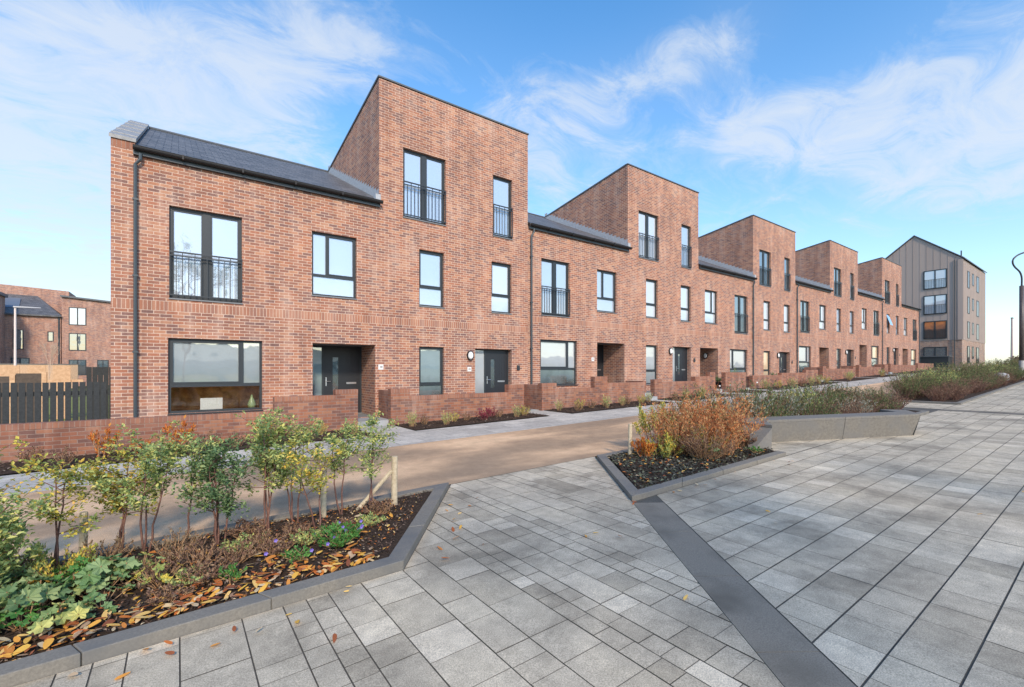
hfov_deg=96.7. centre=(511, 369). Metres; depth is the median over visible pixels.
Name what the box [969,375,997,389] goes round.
shrub
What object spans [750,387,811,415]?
shrub
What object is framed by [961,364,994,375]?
shrub
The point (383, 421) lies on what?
garden paving
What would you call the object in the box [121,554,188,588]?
dry plant
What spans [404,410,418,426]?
shrub
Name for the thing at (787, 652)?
paving strip
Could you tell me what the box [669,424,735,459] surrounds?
shrub
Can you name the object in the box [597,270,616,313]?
window
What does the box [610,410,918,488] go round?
bed soil
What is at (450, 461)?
road
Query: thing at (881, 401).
shrub
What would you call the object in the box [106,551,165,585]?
lobed leaf plant
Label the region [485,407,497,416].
shrub
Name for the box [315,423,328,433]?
shrub
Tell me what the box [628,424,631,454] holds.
timber stake
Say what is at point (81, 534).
timber stake
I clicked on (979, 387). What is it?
shrub
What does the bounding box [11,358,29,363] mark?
window
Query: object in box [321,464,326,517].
timber stake
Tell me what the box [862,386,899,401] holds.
shrub
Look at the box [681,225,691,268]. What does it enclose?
window
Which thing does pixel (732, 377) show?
garden wall
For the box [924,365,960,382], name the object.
shrub
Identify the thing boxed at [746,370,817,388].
garden wall
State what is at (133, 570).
ground cover
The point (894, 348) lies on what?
door
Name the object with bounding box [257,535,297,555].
ground cover
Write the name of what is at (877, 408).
shrub
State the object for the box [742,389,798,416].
shrub
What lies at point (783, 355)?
door
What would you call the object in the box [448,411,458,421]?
shrub
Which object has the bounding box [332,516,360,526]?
ground cover
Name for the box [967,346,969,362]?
window
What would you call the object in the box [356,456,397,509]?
timber stake
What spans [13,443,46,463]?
shrub
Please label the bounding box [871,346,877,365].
window
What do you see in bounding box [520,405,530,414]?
shrub
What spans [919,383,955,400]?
shrub
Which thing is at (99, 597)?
lobed leaf plant
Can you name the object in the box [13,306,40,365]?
street lamp
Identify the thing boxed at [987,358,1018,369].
shrub
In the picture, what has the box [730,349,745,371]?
window
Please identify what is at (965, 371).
shrub
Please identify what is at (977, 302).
window
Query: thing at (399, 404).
garden wall
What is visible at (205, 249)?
window
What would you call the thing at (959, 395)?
shrub
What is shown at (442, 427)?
ground
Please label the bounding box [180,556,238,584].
ground cover
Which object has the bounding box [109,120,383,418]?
terraced house
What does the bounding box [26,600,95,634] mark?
lobed leaf plant
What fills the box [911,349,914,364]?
window
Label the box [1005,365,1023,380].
shrub
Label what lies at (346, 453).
shrub
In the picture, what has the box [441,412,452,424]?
shrub
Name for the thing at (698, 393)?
shrub
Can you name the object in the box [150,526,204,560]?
dry plant
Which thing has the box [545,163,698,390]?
terraced house
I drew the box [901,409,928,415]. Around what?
planter kerb
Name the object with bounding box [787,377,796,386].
shrub
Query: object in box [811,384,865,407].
shrub
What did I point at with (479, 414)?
shrub
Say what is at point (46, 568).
shrub
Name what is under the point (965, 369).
shrub
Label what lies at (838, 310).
window
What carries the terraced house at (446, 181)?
on the ground at (442, 427)
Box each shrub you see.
[0,436,28,505]
[0,486,59,578]
[0,531,50,587]
[2,453,104,574]
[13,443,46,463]
[13,542,99,584]
[50,445,79,464]
[74,435,163,551]
[87,420,196,551]
[88,423,120,456]
[130,438,151,454]
[159,435,223,535]
[162,415,196,448]
[164,433,267,543]
[198,429,222,445]
[227,406,309,529]
[228,429,245,446]
[256,409,333,521]
[278,438,343,529]
[309,423,367,513]
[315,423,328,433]
[340,408,399,509]
[346,418,360,433]
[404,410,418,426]
[418,415,430,423]
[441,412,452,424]
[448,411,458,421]
[461,411,471,419]
[475,408,490,420]
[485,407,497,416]
[494,408,502,416]
[512,405,521,416]
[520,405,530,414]
[554,401,563,410]
[574,399,585,408]
[574,402,582,410]
[586,398,595,407]
[601,395,610,407]
[618,395,625,405]
[631,436,658,456]
[632,400,676,448]
[637,390,719,454]
[643,391,652,401]
[645,430,684,458]
[657,403,697,439]
[666,379,728,430]
[668,384,767,449]
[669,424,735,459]
[680,425,728,454]
[697,415,746,456]
[699,386,773,425]
[717,380,790,416]
[737,432,757,447]
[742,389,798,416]
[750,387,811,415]
[752,382,809,414]
[759,378,769,388]
[764,382,825,414]
[776,385,826,413]
[776,386,838,414]
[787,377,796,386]
[787,392,843,415]
[789,378,853,409]
[797,379,807,385]
[800,382,850,404]
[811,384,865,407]
[814,374,823,383]
[819,398,873,413]
[821,385,870,410]
[829,396,877,413]
[831,382,876,398]
[839,393,887,412]
[851,389,904,412]
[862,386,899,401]
[864,389,908,410]
[876,390,913,409]
[883,371,926,399]
[891,370,935,397]
[898,364,943,392]
[901,370,952,384]
[904,371,946,396]
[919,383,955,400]
[923,362,969,381]
[923,366,958,380]
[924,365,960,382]
[929,382,973,399]
[934,373,970,391]
[938,381,974,398]
[939,361,980,380]
[946,379,976,389]
[947,364,983,376]
[953,362,990,374]
[960,362,994,377]
[960,380,979,393]
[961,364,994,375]
[961,371,993,390]
[961,377,988,392]
[968,377,991,391]
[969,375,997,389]
[972,360,1004,371]
[975,373,1002,388]
[983,370,1010,387]
[984,359,1014,370]
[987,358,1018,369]
[988,360,1015,371]
[990,374,1009,386]
[996,371,1016,384]
[1000,366,1023,382]
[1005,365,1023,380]
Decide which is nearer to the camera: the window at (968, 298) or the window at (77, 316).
the window at (77, 316)
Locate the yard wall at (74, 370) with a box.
[0,363,78,388]
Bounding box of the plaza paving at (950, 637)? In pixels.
[14,383,1023,686]
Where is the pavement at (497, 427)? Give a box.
[0,368,961,495]
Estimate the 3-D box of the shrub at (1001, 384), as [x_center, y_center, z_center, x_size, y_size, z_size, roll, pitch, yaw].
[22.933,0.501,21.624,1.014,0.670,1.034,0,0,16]
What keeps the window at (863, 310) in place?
in the terraced house at (870, 330)
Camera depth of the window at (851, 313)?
36.56 m
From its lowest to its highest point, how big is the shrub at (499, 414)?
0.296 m
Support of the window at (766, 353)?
in the terraced house at (761, 250)
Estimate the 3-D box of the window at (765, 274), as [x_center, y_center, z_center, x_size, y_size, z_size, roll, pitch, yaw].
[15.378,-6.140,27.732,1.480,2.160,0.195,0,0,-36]
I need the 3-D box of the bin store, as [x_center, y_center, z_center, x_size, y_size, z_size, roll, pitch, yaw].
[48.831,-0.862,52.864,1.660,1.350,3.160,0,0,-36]
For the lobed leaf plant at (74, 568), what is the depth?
3.25 m
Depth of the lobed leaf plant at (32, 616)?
2.81 m
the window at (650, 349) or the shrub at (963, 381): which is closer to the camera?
the shrub at (963, 381)
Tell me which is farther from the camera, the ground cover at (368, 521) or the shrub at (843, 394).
the shrub at (843, 394)
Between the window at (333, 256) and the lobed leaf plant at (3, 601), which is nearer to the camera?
the lobed leaf plant at (3, 601)
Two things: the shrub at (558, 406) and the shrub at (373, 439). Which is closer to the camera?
the shrub at (373, 439)
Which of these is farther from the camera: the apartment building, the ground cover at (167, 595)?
the apartment building
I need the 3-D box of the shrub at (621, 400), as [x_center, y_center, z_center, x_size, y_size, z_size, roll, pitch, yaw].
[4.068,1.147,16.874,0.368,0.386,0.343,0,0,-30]
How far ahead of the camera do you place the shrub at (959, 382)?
17.41 m
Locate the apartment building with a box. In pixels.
[886,235,986,366]
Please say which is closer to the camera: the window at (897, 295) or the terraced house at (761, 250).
the terraced house at (761, 250)
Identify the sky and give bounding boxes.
[0,0,1023,364]
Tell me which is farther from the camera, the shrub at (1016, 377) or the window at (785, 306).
the window at (785, 306)
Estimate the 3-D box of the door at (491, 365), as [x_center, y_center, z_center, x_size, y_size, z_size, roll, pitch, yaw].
[-0.754,0.350,16.078,1.580,2.120,0.130,0,0,-36]
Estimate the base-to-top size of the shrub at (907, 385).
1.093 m
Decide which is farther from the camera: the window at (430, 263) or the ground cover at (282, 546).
the window at (430, 263)
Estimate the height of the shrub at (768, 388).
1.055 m
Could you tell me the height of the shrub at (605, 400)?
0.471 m
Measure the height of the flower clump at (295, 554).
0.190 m
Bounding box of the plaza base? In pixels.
[50,388,1023,686]
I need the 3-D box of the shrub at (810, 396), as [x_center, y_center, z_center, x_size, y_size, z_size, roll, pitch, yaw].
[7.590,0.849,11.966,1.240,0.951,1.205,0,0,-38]
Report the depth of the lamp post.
86.58 m
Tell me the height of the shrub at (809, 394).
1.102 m
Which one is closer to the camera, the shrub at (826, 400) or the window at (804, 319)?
the shrub at (826, 400)
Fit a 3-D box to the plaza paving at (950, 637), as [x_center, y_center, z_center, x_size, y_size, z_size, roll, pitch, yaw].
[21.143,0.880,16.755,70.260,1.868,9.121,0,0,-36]
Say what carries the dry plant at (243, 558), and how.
on the bed soil at (376, 539)
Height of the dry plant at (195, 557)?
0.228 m
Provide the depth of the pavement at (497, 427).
11.29 m
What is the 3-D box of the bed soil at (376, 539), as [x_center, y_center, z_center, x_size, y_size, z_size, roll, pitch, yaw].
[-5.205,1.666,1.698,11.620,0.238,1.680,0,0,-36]
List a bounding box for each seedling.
[218,562,247,582]
[748,446,762,452]
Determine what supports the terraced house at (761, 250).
on the ground at (442, 427)
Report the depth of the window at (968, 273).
53.51 m
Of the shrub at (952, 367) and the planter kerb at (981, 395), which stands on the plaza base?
the planter kerb at (981, 395)
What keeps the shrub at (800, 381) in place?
on the strip soil at (439, 423)
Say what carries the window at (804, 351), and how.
in the terraced house at (812, 325)
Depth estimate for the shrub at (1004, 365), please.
26.78 m
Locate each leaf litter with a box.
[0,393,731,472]
[608,448,765,481]
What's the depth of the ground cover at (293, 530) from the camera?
4.37 m
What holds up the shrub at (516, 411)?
on the strip soil at (439, 423)
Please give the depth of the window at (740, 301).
26.05 m
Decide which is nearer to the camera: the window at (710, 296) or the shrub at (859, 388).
the shrub at (859, 388)
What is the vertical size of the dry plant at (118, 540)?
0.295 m
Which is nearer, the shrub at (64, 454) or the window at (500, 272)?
the shrub at (64, 454)
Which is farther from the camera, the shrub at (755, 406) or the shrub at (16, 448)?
the shrub at (755, 406)
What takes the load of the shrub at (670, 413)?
on the bed soil at (636, 463)
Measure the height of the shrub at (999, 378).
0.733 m
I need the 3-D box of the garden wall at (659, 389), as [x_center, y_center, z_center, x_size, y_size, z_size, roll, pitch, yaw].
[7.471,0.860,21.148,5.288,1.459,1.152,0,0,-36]
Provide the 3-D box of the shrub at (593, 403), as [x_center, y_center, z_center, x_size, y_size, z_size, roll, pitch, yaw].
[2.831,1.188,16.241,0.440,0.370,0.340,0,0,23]
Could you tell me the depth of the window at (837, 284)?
34.61 m
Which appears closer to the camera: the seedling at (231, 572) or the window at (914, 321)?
the seedling at (231, 572)
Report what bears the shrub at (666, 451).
on the bed soil at (636, 463)
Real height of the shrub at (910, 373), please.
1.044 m
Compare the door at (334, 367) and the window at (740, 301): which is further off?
the window at (740, 301)
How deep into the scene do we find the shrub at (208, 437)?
9.56 m
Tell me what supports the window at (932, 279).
in the apartment building
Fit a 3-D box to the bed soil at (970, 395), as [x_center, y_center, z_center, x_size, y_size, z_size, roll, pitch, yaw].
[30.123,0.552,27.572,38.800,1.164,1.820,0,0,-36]
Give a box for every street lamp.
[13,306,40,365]
[1012,252,1023,369]
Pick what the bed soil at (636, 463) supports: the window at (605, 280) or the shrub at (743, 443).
the shrub at (743, 443)
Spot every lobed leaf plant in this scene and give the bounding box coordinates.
[0,566,46,607]
[0,576,75,616]
[0,595,49,631]
[0,596,9,623]
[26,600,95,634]
[49,553,141,597]
[49,555,91,594]
[63,582,135,612]
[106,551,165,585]
[130,560,183,588]
[706,445,722,457]
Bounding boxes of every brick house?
[0,284,75,363]
[0,292,7,363]
[60,295,110,385]
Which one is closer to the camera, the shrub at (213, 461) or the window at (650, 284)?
the shrub at (213, 461)
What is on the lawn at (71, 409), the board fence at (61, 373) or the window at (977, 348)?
the board fence at (61, 373)
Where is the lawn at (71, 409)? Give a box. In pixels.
[49,397,79,421]
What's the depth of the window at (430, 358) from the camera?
14.60 m
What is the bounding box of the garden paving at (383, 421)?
[358,370,915,427]
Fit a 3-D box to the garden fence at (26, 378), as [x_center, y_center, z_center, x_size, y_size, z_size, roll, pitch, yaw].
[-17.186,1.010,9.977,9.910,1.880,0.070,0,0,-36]
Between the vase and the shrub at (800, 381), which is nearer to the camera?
the vase
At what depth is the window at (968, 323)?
53.51 m
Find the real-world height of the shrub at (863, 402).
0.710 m
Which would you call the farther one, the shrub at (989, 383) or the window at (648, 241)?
the window at (648, 241)
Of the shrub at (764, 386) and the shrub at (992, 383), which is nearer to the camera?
the shrub at (992, 383)
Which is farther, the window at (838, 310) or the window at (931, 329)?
the window at (931, 329)
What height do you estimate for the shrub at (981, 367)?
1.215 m
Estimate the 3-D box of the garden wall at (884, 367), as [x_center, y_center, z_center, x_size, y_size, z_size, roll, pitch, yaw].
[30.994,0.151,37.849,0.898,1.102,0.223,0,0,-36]
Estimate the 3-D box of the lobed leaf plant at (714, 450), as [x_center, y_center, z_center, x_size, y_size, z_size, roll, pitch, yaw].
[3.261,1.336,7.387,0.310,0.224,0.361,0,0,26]
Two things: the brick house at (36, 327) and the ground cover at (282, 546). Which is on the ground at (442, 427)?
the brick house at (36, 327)
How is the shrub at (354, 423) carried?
on the strip soil at (439, 423)
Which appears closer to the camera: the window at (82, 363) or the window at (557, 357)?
the window at (557, 357)
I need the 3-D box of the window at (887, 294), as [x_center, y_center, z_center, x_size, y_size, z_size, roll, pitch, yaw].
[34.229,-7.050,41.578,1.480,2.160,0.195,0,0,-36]
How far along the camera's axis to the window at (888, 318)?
41.76 m
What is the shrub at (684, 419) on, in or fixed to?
on the bed soil at (636, 463)
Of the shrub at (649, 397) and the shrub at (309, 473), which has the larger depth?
the shrub at (649, 397)
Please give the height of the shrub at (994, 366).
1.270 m
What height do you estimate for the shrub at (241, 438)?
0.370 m
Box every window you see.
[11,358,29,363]
[13,329,23,348]
[47,331,53,341]
[69,307,85,325]
[69,333,85,350]
[69,360,85,374]
[97,360,108,374]
[168,338,262,414]
[169,206,242,303]
[311,231,356,299]
[403,148,445,225]
[419,250,444,308]
[419,347,442,394]
[491,262,511,314]
[493,176,512,239]
[540,339,577,385]
[541,258,569,317]
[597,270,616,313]
[638,211,658,261]
[646,279,657,318]
[646,345,655,384]
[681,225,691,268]
[681,286,688,321]
[705,290,717,324]
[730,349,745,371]
[735,295,747,333]
[759,250,771,286]
[764,301,770,330]
[764,351,768,374]
[784,258,790,291]
[784,305,789,332]
[799,346,809,371]
[800,300,809,332]
[819,305,824,329]
[834,268,841,297]
[837,309,839,331]
[837,349,839,368]
[850,273,854,300]
[850,311,852,333]
[862,308,865,329]
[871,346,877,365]
[873,310,879,335]
[885,280,890,304]
[887,314,892,333]
[896,284,898,306]
[904,318,905,335]
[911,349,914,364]
[913,320,916,340]
[923,268,946,289]
[923,294,946,314]
[923,320,946,338]
[923,347,946,355]
[967,271,969,288]
[967,296,969,313]
[967,321,969,338]
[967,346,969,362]
[976,276,978,292]
[976,300,978,316]
[976,324,978,339]
[976,347,978,361]
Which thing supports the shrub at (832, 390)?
on the bed soil at (636, 463)
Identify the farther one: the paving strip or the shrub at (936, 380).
the shrub at (936, 380)
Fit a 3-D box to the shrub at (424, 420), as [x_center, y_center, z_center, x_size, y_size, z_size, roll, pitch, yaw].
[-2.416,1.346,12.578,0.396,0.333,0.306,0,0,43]
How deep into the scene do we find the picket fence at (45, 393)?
9.47 m
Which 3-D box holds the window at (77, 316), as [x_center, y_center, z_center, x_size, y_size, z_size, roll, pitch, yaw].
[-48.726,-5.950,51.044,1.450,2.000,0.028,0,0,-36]
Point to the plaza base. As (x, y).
(658, 500)
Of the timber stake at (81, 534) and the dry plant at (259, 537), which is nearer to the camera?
the timber stake at (81, 534)
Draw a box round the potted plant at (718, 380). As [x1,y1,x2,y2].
[715,375,720,387]
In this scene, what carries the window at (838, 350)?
in the terraced house at (830, 264)
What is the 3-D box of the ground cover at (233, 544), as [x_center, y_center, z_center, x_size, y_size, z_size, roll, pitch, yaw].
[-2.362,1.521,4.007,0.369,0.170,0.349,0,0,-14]
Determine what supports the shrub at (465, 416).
on the strip soil at (439, 423)
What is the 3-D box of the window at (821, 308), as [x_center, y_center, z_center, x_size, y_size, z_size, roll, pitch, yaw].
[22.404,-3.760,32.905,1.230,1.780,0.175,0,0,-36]
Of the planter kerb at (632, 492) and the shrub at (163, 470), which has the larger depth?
the planter kerb at (632, 492)
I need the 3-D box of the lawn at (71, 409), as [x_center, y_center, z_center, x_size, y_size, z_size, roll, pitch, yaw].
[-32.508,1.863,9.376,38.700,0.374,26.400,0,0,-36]
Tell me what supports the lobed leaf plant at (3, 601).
on the bed soil at (376, 539)
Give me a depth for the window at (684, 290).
22.90 m
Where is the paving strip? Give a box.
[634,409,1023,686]
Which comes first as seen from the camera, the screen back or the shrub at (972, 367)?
the screen back
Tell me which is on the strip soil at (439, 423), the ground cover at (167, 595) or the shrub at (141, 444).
the shrub at (141, 444)
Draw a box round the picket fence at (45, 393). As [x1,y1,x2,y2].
[0,382,106,423]
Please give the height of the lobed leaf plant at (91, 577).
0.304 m
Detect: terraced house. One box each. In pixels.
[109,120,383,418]
[328,75,528,395]
[528,212,632,388]
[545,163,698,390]
[698,214,795,374]
[698,259,756,385]
[795,240,857,368]
[795,279,833,372]
[858,257,900,364]
[858,291,884,366]
[901,304,921,364]
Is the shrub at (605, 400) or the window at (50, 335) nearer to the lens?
the shrub at (605, 400)
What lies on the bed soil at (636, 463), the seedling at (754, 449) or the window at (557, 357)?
the seedling at (754, 449)
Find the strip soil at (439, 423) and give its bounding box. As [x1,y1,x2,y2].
[0,369,943,474]
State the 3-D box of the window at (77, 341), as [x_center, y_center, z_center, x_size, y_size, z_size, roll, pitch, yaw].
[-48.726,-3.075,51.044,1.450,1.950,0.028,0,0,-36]
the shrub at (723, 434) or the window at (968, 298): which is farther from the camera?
the window at (968, 298)
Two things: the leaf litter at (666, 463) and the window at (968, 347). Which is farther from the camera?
the window at (968, 347)
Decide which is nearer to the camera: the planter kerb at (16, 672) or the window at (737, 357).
the planter kerb at (16, 672)
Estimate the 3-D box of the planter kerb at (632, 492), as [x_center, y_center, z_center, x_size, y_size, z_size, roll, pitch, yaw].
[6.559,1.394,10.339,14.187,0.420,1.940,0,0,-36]
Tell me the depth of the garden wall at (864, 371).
34.81 m
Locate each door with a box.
[313,345,361,412]
[475,349,507,392]
[597,345,603,375]
[673,347,686,380]
[779,352,786,372]
[847,350,850,365]
[894,348,895,364]
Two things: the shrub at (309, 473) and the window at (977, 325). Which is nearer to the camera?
the shrub at (309, 473)
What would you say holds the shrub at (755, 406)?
on the bed soil at (636, 463)
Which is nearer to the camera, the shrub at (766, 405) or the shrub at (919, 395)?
the shrub at (766, 405)
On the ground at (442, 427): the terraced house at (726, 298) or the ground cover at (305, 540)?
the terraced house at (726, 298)
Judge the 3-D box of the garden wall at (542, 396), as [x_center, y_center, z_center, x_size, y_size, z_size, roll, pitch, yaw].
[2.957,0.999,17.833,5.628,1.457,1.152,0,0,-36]
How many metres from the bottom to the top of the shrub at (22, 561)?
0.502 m
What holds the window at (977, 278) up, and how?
in the apartment building
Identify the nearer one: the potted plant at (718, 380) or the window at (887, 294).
the potted plant at (718, 380)
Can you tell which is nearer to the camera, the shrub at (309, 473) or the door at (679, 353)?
the shrub at (309, 473)
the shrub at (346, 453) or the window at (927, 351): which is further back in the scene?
the window at (927, 351)
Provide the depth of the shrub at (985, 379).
19.69 m
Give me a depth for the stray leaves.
2.83 m
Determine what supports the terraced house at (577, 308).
on the ground at (442, 427)
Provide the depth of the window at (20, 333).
48.38 m
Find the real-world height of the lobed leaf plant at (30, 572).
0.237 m
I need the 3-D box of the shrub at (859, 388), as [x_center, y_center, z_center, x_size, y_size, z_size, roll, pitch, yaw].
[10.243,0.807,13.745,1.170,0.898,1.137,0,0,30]
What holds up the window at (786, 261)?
in the terraced house at (761, 250)
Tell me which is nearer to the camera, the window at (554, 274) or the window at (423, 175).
the window at (423, 175)
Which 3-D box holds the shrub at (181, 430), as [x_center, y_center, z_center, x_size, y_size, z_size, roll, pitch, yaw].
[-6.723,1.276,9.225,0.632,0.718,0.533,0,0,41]
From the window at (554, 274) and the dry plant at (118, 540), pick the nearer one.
the dry plant at (118, 540)
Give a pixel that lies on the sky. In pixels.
(867, 127)
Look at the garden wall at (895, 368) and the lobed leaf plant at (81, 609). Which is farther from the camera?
the garden wall at (895, 368)
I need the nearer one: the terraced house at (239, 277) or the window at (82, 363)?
the terraced house at (239, 277)
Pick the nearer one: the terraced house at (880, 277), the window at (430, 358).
the window at (430, 358)
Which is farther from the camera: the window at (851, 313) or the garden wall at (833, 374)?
the window at (851, 313)
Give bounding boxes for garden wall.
[0,389,357,462]
[378,384,523,425]
[524,376,644,410]
[625,372,714,399]
[721,372,745,391]
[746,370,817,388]
[804,366,855,380]
[841,365,880,376]
[874,364,915,373]
[881,365,887,373]
[915,363,933,370]
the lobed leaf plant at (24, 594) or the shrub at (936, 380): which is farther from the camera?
the shrub at (936, 380)
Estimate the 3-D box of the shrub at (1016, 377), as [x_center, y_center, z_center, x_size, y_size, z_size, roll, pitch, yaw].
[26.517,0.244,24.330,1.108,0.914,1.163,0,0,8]
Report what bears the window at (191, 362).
in the terraced house at (239, 277)
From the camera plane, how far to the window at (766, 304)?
28.05 m
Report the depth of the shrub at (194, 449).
4.20 m
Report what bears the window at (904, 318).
in the terraced house at (910, 335)
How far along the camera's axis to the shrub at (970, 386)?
18.32 m
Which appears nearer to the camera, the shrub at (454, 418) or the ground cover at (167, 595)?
the ground cover at (167, 595)
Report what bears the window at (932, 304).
in the apartment building
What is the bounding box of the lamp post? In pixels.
[1010,317,1013,358]
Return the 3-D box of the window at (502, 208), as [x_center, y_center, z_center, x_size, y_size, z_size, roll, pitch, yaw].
[-0.355,-5.730,16.176,0.860,2.160,0.195,0,0,-36]
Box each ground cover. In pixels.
[114,558,153,579]
[143,582,193,605]
[160,564,208,586]
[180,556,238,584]
[219,532,265,553]
[221,517,269,539]
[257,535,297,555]
[280,521,311,536]
[289,528,323,545]
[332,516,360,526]
[354,511,385,527]
[361,498,393,514]
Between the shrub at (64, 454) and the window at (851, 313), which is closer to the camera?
the shrub at (64, 454)
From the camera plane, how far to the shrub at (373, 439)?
5.07 m
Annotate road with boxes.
[0,380,904,559]
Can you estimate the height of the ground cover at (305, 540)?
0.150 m
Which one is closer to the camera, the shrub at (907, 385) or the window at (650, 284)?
the shrub at (907, 385)
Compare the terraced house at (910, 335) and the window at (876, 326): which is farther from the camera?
the terraced house at (910, 335)
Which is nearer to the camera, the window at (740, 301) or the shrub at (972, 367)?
the shrub at (972, 367)
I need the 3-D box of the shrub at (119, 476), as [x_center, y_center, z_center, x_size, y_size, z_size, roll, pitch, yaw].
[-3.484,1.098,4.072,0.608,1.044,0.616,0,0,-36]
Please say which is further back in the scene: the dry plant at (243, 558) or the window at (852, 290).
the window at (852, 290)
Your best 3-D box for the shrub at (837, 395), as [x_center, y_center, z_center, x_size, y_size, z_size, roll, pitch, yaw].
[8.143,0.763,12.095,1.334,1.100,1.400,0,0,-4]
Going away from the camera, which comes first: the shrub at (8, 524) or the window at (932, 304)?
the shrub at (8, 524)
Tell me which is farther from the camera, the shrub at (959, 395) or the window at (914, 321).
the window at (914, 321)
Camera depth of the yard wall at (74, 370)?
44.09 m
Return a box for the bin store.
[920,356,952,366]
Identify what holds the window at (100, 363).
in the brick house at (86, 332)
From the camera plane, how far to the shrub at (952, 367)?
20.24 m
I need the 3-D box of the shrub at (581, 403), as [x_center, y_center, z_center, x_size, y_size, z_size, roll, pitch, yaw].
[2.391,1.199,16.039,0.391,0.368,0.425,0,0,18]
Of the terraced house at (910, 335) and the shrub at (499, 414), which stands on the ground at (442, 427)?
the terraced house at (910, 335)
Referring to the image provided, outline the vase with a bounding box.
[247,395,255,407]
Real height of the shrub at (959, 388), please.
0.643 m
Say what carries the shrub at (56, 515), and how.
on the bed soil at (376, 539)
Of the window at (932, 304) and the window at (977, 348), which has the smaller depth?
the window at (932, 304)
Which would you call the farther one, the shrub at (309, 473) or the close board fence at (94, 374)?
the close board fence at (94, 374)
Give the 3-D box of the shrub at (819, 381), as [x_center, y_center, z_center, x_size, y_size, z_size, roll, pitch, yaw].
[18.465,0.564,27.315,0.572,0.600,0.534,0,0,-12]
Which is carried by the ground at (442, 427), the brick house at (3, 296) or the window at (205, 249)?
the brick house at (3, 296)
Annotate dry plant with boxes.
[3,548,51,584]
[71,532,134,561]
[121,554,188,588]
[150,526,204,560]
[162,537,223,568]
[207,538,260,564]
[237,527,289,552]
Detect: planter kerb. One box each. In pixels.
[0,482,448,686]
[597,445,785,501]
[893,381,1023,404]
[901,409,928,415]
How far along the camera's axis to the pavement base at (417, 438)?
10.96 m
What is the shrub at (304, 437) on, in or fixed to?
on the bed soil at (376, 539)
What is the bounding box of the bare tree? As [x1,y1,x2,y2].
[39,339,61,375]
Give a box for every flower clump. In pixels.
[264,539,329,563]
[312,519,364,548]
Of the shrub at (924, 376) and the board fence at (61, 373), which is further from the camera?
the shrub at (924, 376)
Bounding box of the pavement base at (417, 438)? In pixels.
[2,377,895,495]
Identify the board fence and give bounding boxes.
[0,365,83,418]
[86,367,110,419]
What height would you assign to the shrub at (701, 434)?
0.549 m
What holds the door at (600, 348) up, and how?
in the terraced house at (577, 308)
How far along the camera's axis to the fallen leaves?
3.12 m
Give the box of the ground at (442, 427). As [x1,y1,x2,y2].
[0,366,979,484]
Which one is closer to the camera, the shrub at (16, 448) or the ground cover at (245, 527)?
the shrub at (16, 448)
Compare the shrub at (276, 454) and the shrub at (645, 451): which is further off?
the shrub at (645, 451)
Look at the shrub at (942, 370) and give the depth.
19.96 m
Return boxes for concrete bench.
[739,409,919,448]
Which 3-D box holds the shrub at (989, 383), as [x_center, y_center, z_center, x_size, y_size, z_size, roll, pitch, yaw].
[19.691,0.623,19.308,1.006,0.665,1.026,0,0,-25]
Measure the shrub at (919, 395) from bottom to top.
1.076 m
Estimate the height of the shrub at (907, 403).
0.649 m
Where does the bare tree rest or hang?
on the ground at (442, 427)
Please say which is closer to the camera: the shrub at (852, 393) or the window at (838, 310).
the shrub at (852, 393)
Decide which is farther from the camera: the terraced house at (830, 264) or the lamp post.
the lamp post
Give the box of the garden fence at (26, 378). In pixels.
[0,372,46,423]
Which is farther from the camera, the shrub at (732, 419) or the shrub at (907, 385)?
the shrub at (907, 385)
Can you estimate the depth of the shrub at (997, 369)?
24.82 m
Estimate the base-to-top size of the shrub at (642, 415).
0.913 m
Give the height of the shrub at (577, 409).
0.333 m
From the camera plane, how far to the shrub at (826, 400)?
11.19 m
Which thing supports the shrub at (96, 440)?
on the strip soil at (439, 423)
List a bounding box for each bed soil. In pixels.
[0,491,431,663]
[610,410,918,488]
[899,378,1023,401]
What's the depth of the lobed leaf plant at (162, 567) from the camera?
3.34 m
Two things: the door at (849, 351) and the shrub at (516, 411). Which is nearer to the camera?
the shrub at (516, 411)
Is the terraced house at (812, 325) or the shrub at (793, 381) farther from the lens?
the terraced house at (812, 325)
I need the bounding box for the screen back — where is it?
[200,398,222,409]
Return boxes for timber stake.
[79,511,87,552]
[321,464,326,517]
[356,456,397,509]
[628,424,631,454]
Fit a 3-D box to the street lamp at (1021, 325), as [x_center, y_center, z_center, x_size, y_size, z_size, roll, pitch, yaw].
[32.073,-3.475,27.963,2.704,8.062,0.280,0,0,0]
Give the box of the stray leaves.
[68,460,1023,679]
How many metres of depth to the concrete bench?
9.20 m
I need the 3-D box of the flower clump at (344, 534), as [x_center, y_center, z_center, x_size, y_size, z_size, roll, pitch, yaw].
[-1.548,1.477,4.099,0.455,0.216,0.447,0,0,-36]
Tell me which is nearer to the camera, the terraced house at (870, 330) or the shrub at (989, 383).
the shrub at (989, 383)
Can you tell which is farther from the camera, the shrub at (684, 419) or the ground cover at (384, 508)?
the shrub at (684, 419)
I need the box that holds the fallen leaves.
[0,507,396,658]
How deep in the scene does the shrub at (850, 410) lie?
10.61 m
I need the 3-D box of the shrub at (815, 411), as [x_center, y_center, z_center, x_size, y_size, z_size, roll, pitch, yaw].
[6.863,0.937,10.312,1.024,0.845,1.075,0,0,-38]

